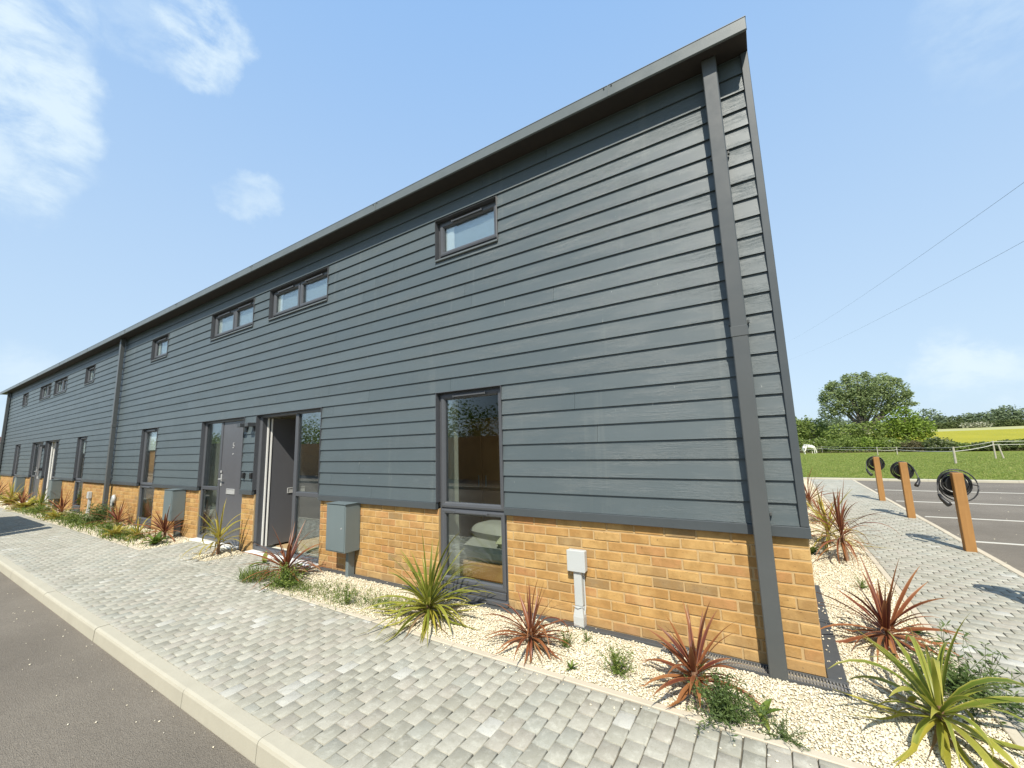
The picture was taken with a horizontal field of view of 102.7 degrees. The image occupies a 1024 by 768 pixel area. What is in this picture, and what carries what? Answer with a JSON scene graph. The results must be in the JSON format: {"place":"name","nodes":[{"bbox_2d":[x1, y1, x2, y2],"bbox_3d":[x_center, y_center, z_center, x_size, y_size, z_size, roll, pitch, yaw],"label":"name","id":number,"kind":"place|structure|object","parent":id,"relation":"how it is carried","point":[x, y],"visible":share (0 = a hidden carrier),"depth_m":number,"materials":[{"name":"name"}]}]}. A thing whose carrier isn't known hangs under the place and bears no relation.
{"place":"outdoors","nodes":[
{"label":"outdoors","id":0,"kind":"place"},
{"bbox_2d":[2,503,190,548],"bbox_3d":[-13.838,3.733,11.921,19.480,0.108,0.745,-7,-10,32],"label":"gravel base","id":1,"kind":"object","parent":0,"point":[170,541],"visible":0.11,"depth_m":7.15,"materials":[{"name":"beige gravel"}]},
{"bbox_2d":[0,493,24,504],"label":"weed","id":2,"kind":"object","parent":1,"relation":"on","point":[5,500],"visible":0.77,"depth_m":13.43,"materials":[{"name":"yellow plant"}]},
{"bbox_2d":[4,494,46,509],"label":"weed","id":3,"kind":"object","parent":1,"relation":"on","point":[19,505],"visible":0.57,"depth_m":12.14,"materials":[{"name":"yellow plant"}]},
{"bbox_2d":[6,488,53,511],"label":"cordyline","id":4,"kind":"object","parent":1,"relation":"on","point":[42,503],"visible":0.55,"depth_m":11.87,"materials":[{"name":"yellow plant"}]},
{"bbox_2d":[38,486,81,516],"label":"cordyline","id":5,"kind":"object","parent":1,"relation":"on","point":[62,505],"visible":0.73,"depth_m":10.67,"materials":[{"name":"red plant"}]},
{"bbox_2d":[55,506,89,522],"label":"weed","id":6,"kind":"object","parent":1,"relation":"on","point":[72,517],"visible":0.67,"depth_m":9.36,"materials":[{"name":"green plant"}]},
{"bbox_2d":[70,499,117,524],"bbox_3d":[-9.087,2.832,9.017,0.856,0.547,0.815,-2,-8,3],"label":"weed","id":7,"kind":"object","parent":1,"relation":"on","point":[95,518],"visible":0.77,"depth_m":8.99,"materials":[{"name":"green plant"}]},
{"bbox_2d":[93,517,125,533],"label":"weed","id":8,"kind":"object","parent":1,"relation":"on","point":[107,526],"visible":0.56,"depth_m":8.03,"materials":[{"name":"green plant"}]},
{"bbox_2d":[82,499,137,525],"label":"cordyline","id":9,"kind":"object","parent":1,"relation":"on","point":[117,517],"visible":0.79,"depth_m":8.71,"materials":[{"name":"red plant"}]},
{"bbox_2d":[101,524,129,535],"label":"weed","id":10,"kind":"object","parent":1,"relation":"on","point":[117,529],"visible":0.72,"depth_m":7.56,"materials":[{"name":"yellow plant"}]},
{"bbox_2d":[113,516,154,540],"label":"cordyline","id":11,"kind":"object","parent":1,"relation":"on","point":[136,529],"visible":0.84,"depth_m":7.38,"materials":[{"name":"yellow plant"}]},
{"bbox_2d":[138,531,170,544],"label":"weed","id":12,"kind":"object","parent":1,"relation":"on","point":[156,538],"visible":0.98,"depth_m":6.85,"materials":[{"name":"green plant"}]},
{"bbox_2d":[135,504,191,544],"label":"cordyline","id":13,"kind":"object","parent":1,"relation":"on","point":[165,527],"visible":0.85,"depth_m":7.26,"materials":[{"name":"red plant"}]},
{"bbox_2d":[5,505,414,615],"bbox_3d":[-8.452,2.910,8.455,17.947,0.162,0.930,-7,-10,32],"label":"ground cover","id":14,"kind":"object","parent":1,"relation":"on","point":[121,536],"visible":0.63,"depth_m":6.72,"materials":[{"name":"beige gravel"}]},
{"bbox_2d":[0,572,258,767],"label":"road","id":15,"kind":"structure","parent":0,"point":[37,715],"depth_m":2.57,"materials":[{"name":"grey asphalt"}]},
{"bbox_2d":[191,549,241,560],"bbox_3d":[-4.314,2.559,6.002,0.470,0.094,0.524,-7,-10,32],"label":"gravel base","id":16,"kind":"object","parent":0,"point":[215,558],"visible":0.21,"depth_m":5.90,"materials":[{"name":"beige gravel"}]},
{"bbox_2d":[179,498,248,560],"bbox_3d":[-4.317,2.114,6.024,0.820,0.822,0.961,2,-9,-26],"label":"cordyline","id":17,"kind":"object","parent":16,"relation":"on","point":[219,533],"visible":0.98,"depth_m":6.05,"materials":[{"name":"green plant"}]},
{"bbox_2d":[140,541,320,587],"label":"entrance paving","id":18,"kind":"structure","parent":0,"point":[226,566],"depth_m":5.66,"materials":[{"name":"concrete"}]},
{"bbox_2d":[230,559,277,582],"bbox_3d":[-3.044,2.196,4.812,0.656,0.190,0.565,-7,-10,32],"label":"weed","id":19,"kind":"object","parent":18,"relation":"on","point":[245,573],"visible":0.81,"depth_m":4.78,"materials":[{"name":"green plant"}]},
{"bbox_2d":[0,508,844,767],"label":"pavement","id":20,"kind":"structure","parent":0,"point":[400,697],"depth_m":2.60,"materials":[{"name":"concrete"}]},
{"bbox_2d":[45,559,819,767],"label":"paving bedding","id":21,"kind":"object","parent":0,"point":[740,766],"visible":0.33,"depth_m":1.99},
{"bbox_2d":[0,507,143,549],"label":"path edging","id":22,"kind":"object","parent":21,"relation":"on","point":[130,546],"visible":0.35,"depth_m":8.05,"materials":[{"name":"beige concrete"}]},
{"bbox_2d":[261,586,872,767],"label":"path edging","id":23,"kind":"object","parent":21,"relation":"on","point":[818,755],"visible":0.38,"depth_m":2.39,"materials":[{"name":"beige concrete"}]},
{"bbox_2d":[7,483,1016,764],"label":"loose stones","id":24,"kind":"object","parent":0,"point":[465,655],"visible":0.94,"depth_m":2.44,"materials":[{"name":"white stone"}]},
{"bbox_2d":[0,0,1023,436],"label":"sky","id":25,"kind":"structure","parent":0,"point":[153,153],"materials":[{"name":"blue"}]},
{"bbox_2d":[0,479,1023,767],"bbox_3d":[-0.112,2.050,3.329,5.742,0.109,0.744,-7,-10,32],"label":"gravel base","id":26,"kind":"object","parent":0,"point":[763,688],"visible":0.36,"depth_m":2.57,"materials":[{"name":"beige gravel"}]},
{"bbox_2d":[258,559,310,592],"bbox_3d":[-2.508,2.103,4.541,0.574,0.298,0.579,-7,-10,32],"label":"weed","id":27,"kind":"object","parent":26,"relation":"on","point":[286,580],"visible":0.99,"depth_m":4.53,"materials":[{"name":"green plant"}]},
{"bbox_2d":[240,522,335,592],"bbox_3d":[-2.727,1.955,4.902,1.088,0.735,1.024,-4,-9,12],"label":"cordyline","id":28,"kind":"object","parent":26,"relation":"on","point":[290,552],"visible":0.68,"depth_m":4.89,"materials":[{"name":"red plant"}]},
{"bbox_2d":[333,583,355,604],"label":"weed","id":29,"kind":"object","parent":26,"relation":"on","point":[346,601],"visible":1,"depth_m":3.94,"materials":[{"name":"green plant"}]},
{"bbox_2d":[357,529,489,645],"bbox_3d":[-0.753,1.669,3.619,1.243,0.790,1.282,-6,-9,32],"label":"cordyline","id":30,"kind":"object","parent":26,"relation":"on","point":[431,596],"visible":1,"depth_m":3.56,"materials":[{"name":"green plant"}]},
{"bbox_2d":[316,566,663,647],"bbox_3d":[-0.691,2.140,4.086,4.248,0.066,0.064,-7,-10,32],"label":"wall strip","id":31,"kind":"object","parent":26,"relation":"on","point":[646,641],"depth_m":3.48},
{"bbox_2d":[480,577,580,664],"bbox_3d":[0.116,1.700,3.078,0.774,0.518,0.803,-6,-11,32],"label":"cordyline","id":32,"kind":"object","parent":26,"relation":"on","point":[530,632],"visible":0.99,"depth_m":3.03,"materials":[{"name":"red plant"}]},
{"bbox_2d":[553,628,578,648],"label":"weed","id":33,"kind":"object","parent":26,"relation":"on","point":[566,640],"visible":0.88,"depth_m":3.00,"materials":[{"name":"green plant"}]},
{"bbox_2d":[596,641,636,678],"bbox_3d":[0.669,1.762,2.634,0.256,0.192,0.248,-3,-8,6],"label":"weed","id":34,"kind":"object","parent":26,"relation":"on","point":[616,668],"visible":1,"depth_m":2.62,"materials":[{"name":"green plant"}]},
{"bbox_2d":[638,600,760,715],"bbox_3d":[1.090,1.556,2.440,0.751,0.562,0.683,-5,-12,32],"label":"cordyline","id":35,"kind":"object","parent":26,"relation":"on","point":[694,658],"visible":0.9,"depth_m":2.41,"materials":[{"name":"red plant"}]},
{"bbox_2d":[684,663,774,741],"bbox_3d":[1.131,1.650,2.157,0.422,0.257,0.442,-5,-9,21],"label":"weed","id":36,"kind":"object","parent":26,"relation":"on","point":[720,700],"visible":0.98,"depth_m":2.15,"materials":[{"name":"green plant"}]},
{"bbox_2d":[661,643,851,696],"bbox_3d":[1.529,1.862,2.659,1.055,0.068,0.127,-7,-10,32],"label":"drainage channel","id":37,"kind":"object","parent":26,"relation":"on","point":[760,672],"visible":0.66,"depth_m":2.57,"materials":[{"name":"grey metal"}]},
{"bbox_2d":[747,697,783,731],"bbox_3d":[1.359,1.732,2.151,0.143,0.061,0.205,-2,-8,-1],"label":"weed","id":38,"kind":"object","parent":26,"relation":"on","point":[766,702],"visible":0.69,"depth_m":2.18,"materials":[{"name":"green plant"}]},
{"bbox_2d":[760,708,810,750],"bbox_3d":[1.338,1.712,2.035,0.242,0.137,0.213,-7,-10,32],"label":"weed","id":39,"kind":"object","parent":26,"relation":"on","point":[784,735],"visible":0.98,"depth_m":2.02,"materials":[{"name":"green plant"}]},
{"bbox_2d":[808,481,900,565],"bbox_3d":[3.908,1.620,4.914,1.034,0.978,0.972,2,-9,-26],"label":"cordyline","id":40,"kind":"object","parent":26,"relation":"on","point":[840,525],"visible":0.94,"depth_m":4.85,"materials":[{"name":"red plant"}]},
{"bbox_2d":[828,613,1023,767],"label":"cordyline","id":41,"kind":"object","parent":26,"relation":"on","point":[930,694],"visible":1,"depth_m":2.00,"materials":[{"name":"green plant"}]},
{"bbox_2d":[804,479,991,716],"bbox_3d":[5.949,2.567,8.124,0.691,0.109,13.900,-7,-10,32],"label":"gravel base","id":42,"kind":"object","parent":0,"point":[834,583],"visible":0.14,"depth_m":3.79,"materials":[{"name":"beige gravel"}]},
{"bbox_2d":[804,469,836,506],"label":"cordyline","id":43,"kind":"object","parent":42,"relation":"on","point":[808,496],"visible":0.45,"depth_m":8.52,"materials":[{"name":"red plant"}]},
{"bbox_2d":[815,585,847,686],"bbox_3d":[2.471,1.915,3.251,0.096,0.056,1.930,-7,-10,32],"label":"drainage channel","id":44,"kind":"object","parent":42,"relation":"on","point":[832,656],"visible":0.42,"depth_m":2.83,"materials":[{"name":"grey metal"}]},
{"bbox_2d":[806,483,891,551],"bbox_3d":[4.277,1.768,5.692,1.255,0.885,1.129,-2,-8,-1],"label":"cordyline","id":45,"kind":"object","parent":42,"relation":"on","point":[827,529],"visible":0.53,"depth_m":5.55,"materials":[{"name":"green plant"}]},
{"bbox_2d":[817,552,973,663],"bbox_3d":[2.628,1.560,2.938,0.866,0.601,0.955,-9,-9,31],"label":"cordyline","id":46,"kind":"object","parent":42,"relation":"on","point":[885,625],"visible":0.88,"depth_m":2.88,"materials":[{"name":"red plant"}]},
{"bbox_2d":[885,618,1023,732],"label":"weed","id":47,"kind":"object","parent":42,"relation":"on","point":[953,682],"visible":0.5,"depth_m":2.26,"materials":[{"name":"green plant"}]},
{"bbox_2d":[800,424,1023,479],"bbox_3d":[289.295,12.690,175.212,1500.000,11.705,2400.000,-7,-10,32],"label":"meadow","id":48,"kind":"structure","parent":0,"point":[852,454],"depth_m":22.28,"materials":[{"name":"green plant"}]},
{"bbox_2d":[0,555,333,767],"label":"kerb","id":49,"kind":"structure","parent":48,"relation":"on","point":[255,741],"depth_m":2.63,"materials":[{"name":"beige concrete"}]},
{"bbox_2d":[0,16,826,681],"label":"commercial building","id":50,"kind":"structure","parent":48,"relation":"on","point":[580,298],"depth_m":3.83,"materials":[{"name":"paint"}]},
{"bbox_2d":[9,444,20,497],"bbox_3d":[-19.262,3.380,15.926,0.910,2.038,0.141,-7,-10,32],"label":"window","id":51,"kind":"structure","parent":50,"relation":"in","point":[17,449],"depth_m":16.16,"materials":[{"name":"clear glass"}]},
{"bbox_2d":[13,477,25,499],"bbox_3d":[-17.862,3.800,14.804,0.380,0.857,0.223,-7,-10,32],"label":"meter cabinet","id":52,"kind":"object","parent":50,"relation":"attached to","point":[18,481],"visible":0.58,"depth_m":14.73,"materials":[{"name":"metal"}]},
{"bbox_2d":[33,443,42,497],"bbox_3d":[-16.199,3.014,13.999,0.791,1.956,0.106,-7,-10,32],"label":"door","id":53,"kind":"structure","parent":50,"relation":"in","point":[37,479],"depth_m":14.09,"materials":[{"name":"grey metal"}]},
{"bbox_2d":[39,383,51,400],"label":"window","id":54,"kind":"structure","parent":50,"relation":"in","point":[45,391],"depth_m":14.75,"materials":[{"name":"clear glass"}]},
{"bbox_2d":[45,442,55,501],"bbox_3d":[-15.137,2.979,13.986,0.057,1.956,0.956,-8,-10,36],"label":"door","id":55,"kind":"structure","parent":50,"relation":"in","point":[53,443],"depth_m":13.65,"materials":[{"name":"metal"}]},
{"bbox_2d":[47,479,61,507],"bbox_3d":[-13.579,3.275,12.123,0.380,0.857,0.223,-7,-10,32],"label":"meter cabinet","id":56,"kind":"object","parent":50,"relation":"attached to","point":[54,490],"visible":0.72,"depth_m":12.06,"materials":[{"name":"metal"}]},
{"bbox_2d":[53,376,67,395],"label":"window","id":57,"kind":"structure","parent":50,"relation":"in","point":[60,385],"depth_m":13.66,"materials":[{"name":"clear glass"}]},
{"bbox_2d":[69,436,87,512],"bbox_3d":[-11.941,2.486,11.368,0.870,2.038,0.184,-7,-10,32],"label":"window","id":58,"kind":"structure","parent":50,"relation":"in","point":[81,441],"depth_m":11.54,"materials":[{"name":"clear glass"}]},
{"bbox_2d":[84,364,95,384],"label":"window","id":59,"kind":"structure","parent":50,"relation":"in","point":[89,376],"depth_m":11.91,"materials":[{"name":"clear glass"}]},
{"bbox_2d":[133,427,158,528],"bbox_3d":[-7.701,1.966,8.714,0.910,2.038,0.184,-7,-10,32],"label":"window","id":60,"kind":"structure","parent":50,"relation":"in","point":[149,436],"depth_m":8.88,"materials":[{"name":"clear glass"}]},
{"bbox_2d":[150,334,169,361],"bbox_3d":[-7.708,-0.780,9.036,0.905,0.503,0.150,-7,-10,32],"label":"window","id":61,"kind":"structure","parent":50,"relation":"in","point":[160,346],"depth_m":9.18,"materials":[{"name":"clear glass"}]},
{"bbox_2d":[162,489,185,536],"bbox_3d":[-6.227,2.374,7.520,0.380,0.857,0.223,-7,-10,32],"label":"meter cabinet","id":62,"kind":"object","parent":50,"relation":"attached to","point":[175,498],"visible":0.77,"depth_m":7.46,"materials":[{"name":"metal"}]},
{"bbox_2d":[218,420,243,542],"bbox_3d":[-4.649,1.598,6.768,0.791,1.956,0.106,-7,-10,32],"label":"door","id":63,"kind":"structure","parent":50,"relation":"in","point":[233,435],"depth_m":6.79,"materials":[{"name":"grey metal"}]},
{"bbox_2d":[210,298,254,340],"bbox_3d":[-4.945,-1.119,7.306,1.550,0.503,0.150,-7,-10,32],"label":"window","id":64,"kind":"structure","parent":50,"relation":"in","point":[237,318],"depth_m":7.32,"materials":[{"name":"clear glass"}]},
{"bbox_2d":[260,418,319,545],"bbox_3d":[-3.567,1.561,6.741,0.106,1.956,0.956,-8,-10,36],"label":"door","id":65,"kind":"structure","parent":50,"relation":"in","point":[280,437],"depth_m":6.64,"materials":[{"name":"grey metal"}]},
{"bbox_2d":[268,267,328,320],"bbox_3d":[-3.217,-1.331,6.224,1.550,0.503,0.150,-7,-10,32],"label":"window","id":66,"kind":"structure","parent":50,"relation":"in","point":[310,290],"depth_m":6.22,"materials":[{"name":"clear glass"}]},
{"bbox_2d":[326,501,359,577],"bbox_3d":[-2.029,1.859,4.892,0.380,0.857,0.223,-7,-10,32],"label":"meter cabinet","id":67,"kind":"object","parent":50,"relation":"attached to","point":[343,528],"visible":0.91,"depth_m":4.82,"materials":[{"name":"metal"}]},
{"bbox_2d":[435,196,497,262],"bbox_3d":[-0.485,-1.665,4.514,0.860,0.503,0.150,-7,-10,32],"label":"window","id":68,"kind":"structure","parent":50,"relation":"in","point":[474,227],"depth_m":4.55,"materials":[{"name":"clear glass"}]},
{"bbox_2d":[435,385,508,607],"bbox_3d":[-0.403,1.068,4.120,0.870,2.038,0.141,-7,-10,32],"label":"window","id":69,"kind":"structure","parent":50,"relation":"in","point":[499,593],"depth_m":4.12,"materials":[{"name":"grey metal"}]},
{"bbox_2d":[458,417,500,538],"bbox_3d":[0.363,1.351,5.591,3.000,1.840,0.598,-7,-10,32],"label":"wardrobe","id":70,"kind":"object","parent":50,"relation":"on","point":[478,461],"visible":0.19,"depth_m":5.82,"materials":[{"name":"brown wood"}]},
{"bbox_2d":[459,520,502,583],"bbox_3d":[0.214,1.889,4.679,1.800,0.520,0.930,-7,-10,32],"label":"bed","id":71,"kind":"object","parent":50,"relation":"on","point":[483,544],"visible":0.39,"depth_m":4.55,"materials":[{"name":"fabric"}]},
{"bbox_2d":[566,548,586,627],"bbox_3d":[0.544,1.683,3.352,0.158,0.622,0.068,-7,-10,32],"label":"junction box","id":72,"kind":"object","parent":50,"relation":"attached to","point":[577,562],"visible":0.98,"depth_m":3.34,"materials":[{"name":"white plastic"}]},
{"bbox_2d":[802,437,832,452],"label":"hedge bush","id":73,"kind":"object","parent":48,"relation":"on","point":[820,440],"visible":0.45,"depth_m":41.74,"materials":[{"name":"green plant"}]},
{"bbox_2d":[795,415,841,443],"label":"bushy tree","id":74,"kind":"object","parent":48,"relation":"on","point":[820,427],"visible":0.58,"depth_m":50.47,"materials":[{"name":"green plant"}]},
{"bbox_2d":[796,414,855,431],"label":"distant wood","id":75,"kind":"object","parent":48,"relation":"on","point":[835,422],"visible":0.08,"depth_m":182.34,"materials":[{"name":"green plant"}]},
{"bbox_2d":[823,436,867,452],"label":"hedge bush","id":76,"kind":"object","parent":48,"relation":"on","point":[845,443],"visible":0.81,"depth_m":39.99,"materials":[{"name":"green plant"}]},
{"bbox_2d":[819,420,898,449],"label":"bushy tree","id":77,"kind":"object","parent":48,"relation":"on","point":[859,433],"visible":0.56,"depth_m":44.37,"materials":[{"name":"green plant"}]},
{"bbox_2d":[817,371,919,439],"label":"broadleaf tree","id":78,"kind":"object","parent":48,"relation":"on","point":[859,396],"visible":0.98,"depth_m":46.60,"materials":[{"name":"green plant"}]},
{"bbox_2d":[850,436,886,451],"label":"hedge bush","id":79,"kind":"object","parent":48,"relation":"on","point":[869,442],"visible":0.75,"depth_m":39.13,"materials":[{"name":"green plant"}]},
{"bbox_2d":[871,437,908,451],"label":"hedge bush","id":80,"kind":"object","parent":48,"relation":"on","point":[890,443],"visible":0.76,"depth_m":38.39,"materials":[{"name":"green plant"}]},
{"bbox_2d":[870,406,937,442],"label":"bushy tree","id":81,"kind":"object","parent":48,"relation":"on","point":[907,430],"visible":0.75,"depth_m":43.03,"materials":[{"name":"green plant"}]},
{"bbox_2d":[800,447,1023,452],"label":"hedge undergrowth","id":82,"kind":"object","parent":48,"relation":"on","point":[859,451],"visible":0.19,"depth_m":38.47,"materials":[{"name":"green plant"}]},
{"bbox_2d":[896,440,928,451],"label":"hedge bush","id":83,"kind":"object","parent":48,"relation":"on","point":[915,445],"visible":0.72,"depth_m":37.33,"materials":[{"name":"green plant"}]},
{"bbox_2d":[810,441,1023,462],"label":"paddock fence","id":84,"kind":"object","parent":48,"relation":"on","point":[954,455],"visible":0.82,"depth_m":23.21,"materials":[{"name":"grey wood"}]},
{"bbox_2d":[911,408,944,423],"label":"ridge tree","id":85,"kind":"object","parent":48,"relation":"on","point":[929,412],"visible":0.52,"depth_m":111.02,"materials":[{"name":"green plant"}]},
{"bbox_2d":[921,436,957,450],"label":"hedge bush","id":86,"kind":"object","parent":48,"relation":"on","point":[933,445],"visible":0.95,"depth_m":35.62,"materials":[{"name":"green plant"}]},
{"bbox_2d":[875,418,1023,430],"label":"ridge hedge","id":87,"kind":"object","parent":48,"relation":"on","point":[1014,422],"visible":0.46,"depth_m":104.19,"materials":[{"name":"green plant"}]},
{"bbox_2d":[942,441,978,450],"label":"hedge bush","id":88,"kind":"object","parent":48,"relation":"on","point":[959,445],"visible":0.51,"depth_m":35.11,"materials":[{"name":"green plant"}]},
{"bbox_2d":[961,441,1003,450],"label":"hedge bush","id":89,"kind":"object","parent":48,"relation":"on","point":[980,444],"visible":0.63,"depth_m":34.55,"materials":[{"name":"green plant"}]},
{"bbox_2d":[969,411,1001,423],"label":"ridge tree","id":90,"kind":"object","parent":48,"relation":"on","point":[985,415],"visible":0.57,"depth_m":105.64,"materials":[{"name":"green plant"}]},
{"bbox_2d":[983,408,1014,424],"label":"ridge tree","id":91,"kind":"object","parent":48,"relation":"on","point":[993,412],"visible":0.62,"depth_m":104.27,"materials":[{"name":"green plant"}]},
{"bbox_2d":[986,439,1023,450],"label":"hedge bush","id":92,"kind":"object","parent":48,"relation":"on","point":[1003,447],"visible":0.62,"depth_m":33.81,"materials":[{"name":"green plant"}]},
{"bbox_2d":[996,404,1023,426],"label":"ridge tree","id":93,"kind":"object","parent":48,"relation":"on","point":[1008,409],"visible":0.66,"depth_m":103.36,"materials":[{"name":"green plant"}]},
{"bbox_2d":[810,479,1023,737],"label":"side path","id":94,"kind":"structure","parent":0,"point":[985,585],"depth_m":4.07,"materials":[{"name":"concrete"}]},
{"bbox_2d":[856,508,1023,707],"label":"side path bedding","id":95,"kind":"object","parent":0,"point":[958,612],"visible":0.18,"depth_m":3.05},
{"bbox_2d":[866,456,885,500],"bbox_3d":[8.148,2.143,9.118,0.357,1.060,0.255,-7,-10,32],"label":"cable post","id":96,"kind":"object","parent":95,"relation":"on","point":[876,463],"visible":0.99,"depth_m":9.07,"materials":[{"name":"brown wood"}]},
{"bbox_2d":[890,461,920,517],"bbox_3d":[6.970,1.899,7.205,0.366,1.060,0.255,-7,-10,32],"label":"cable post","id":97,"kind":"object","parent":95,"relation":"on","point":[904,470],"visible":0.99,"depth_m":7.16,"materials":[{"name":"brown wood"}]},
{"bbox_2d":[809,479,1023,754],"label":"path edging","id":98,"kind":"object","parent":95,"relation":"on","point":[1014,735],"visible":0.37,"depth_m":3.01,"materials":[{"name":"beige concrete"}]},
{"bbox_2d":[937,469,978,551],"bbox_3d":[5.681,1.628,5.152,0.421,1.080,0.258,-7,-10,32],"label":"cable post","id":99,"kind":"object","parent":95,"relation":"on","point":[956,483],"visible":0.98,"depth_m":5.12,"materials":[{"name":"brown wood"}]},
{"bbox_2d":[857,481,1023,572],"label":"car park","id":100,"kind":"structure","parent":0,"point":[1006,494],"depth_m":7.61,"materials":[{"name":"grey asphalt"}]},
{"bbox_2d":[803,477,1023,482],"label":"kerb","id":101,"kind":"structure","parent":100,"relation":"on","point":[935,480],"depth_m":12.40,"materials":[{"name":"beige concrete"}]},
{"bbox_2d":[853,480,1023,577],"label":"car park edging","id":102,"kind":"object","parent":100,"relation":"on","point":[1004,564],"visible":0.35,"depth_m":5.64,"materials":[{"name":"beige concrete"}]},
{"bbox_2d":[868,426,1023,433],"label":"pale field","id":103,"kind":"structure","parent":0,"point":[991,428],"depth_m":94.87,"materials":[{"name":"beige plant"}]},
{"bbox_2d":[957,421,994,427],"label":"hawthorn blossom bush","id":104,"kind":"object","parent":103,"relation":"on","point":[977,424],"visible":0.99,"depth_m":103.71,"materials":[{"name":"white plant"}]},
{"bbox_2d":[873,429,1023,442],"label":"yellow field","id":105,"kind":"structure","parent":0,"point":[973,436],"depth_m":61.71,"materials":[{"name":"yellow plant"}]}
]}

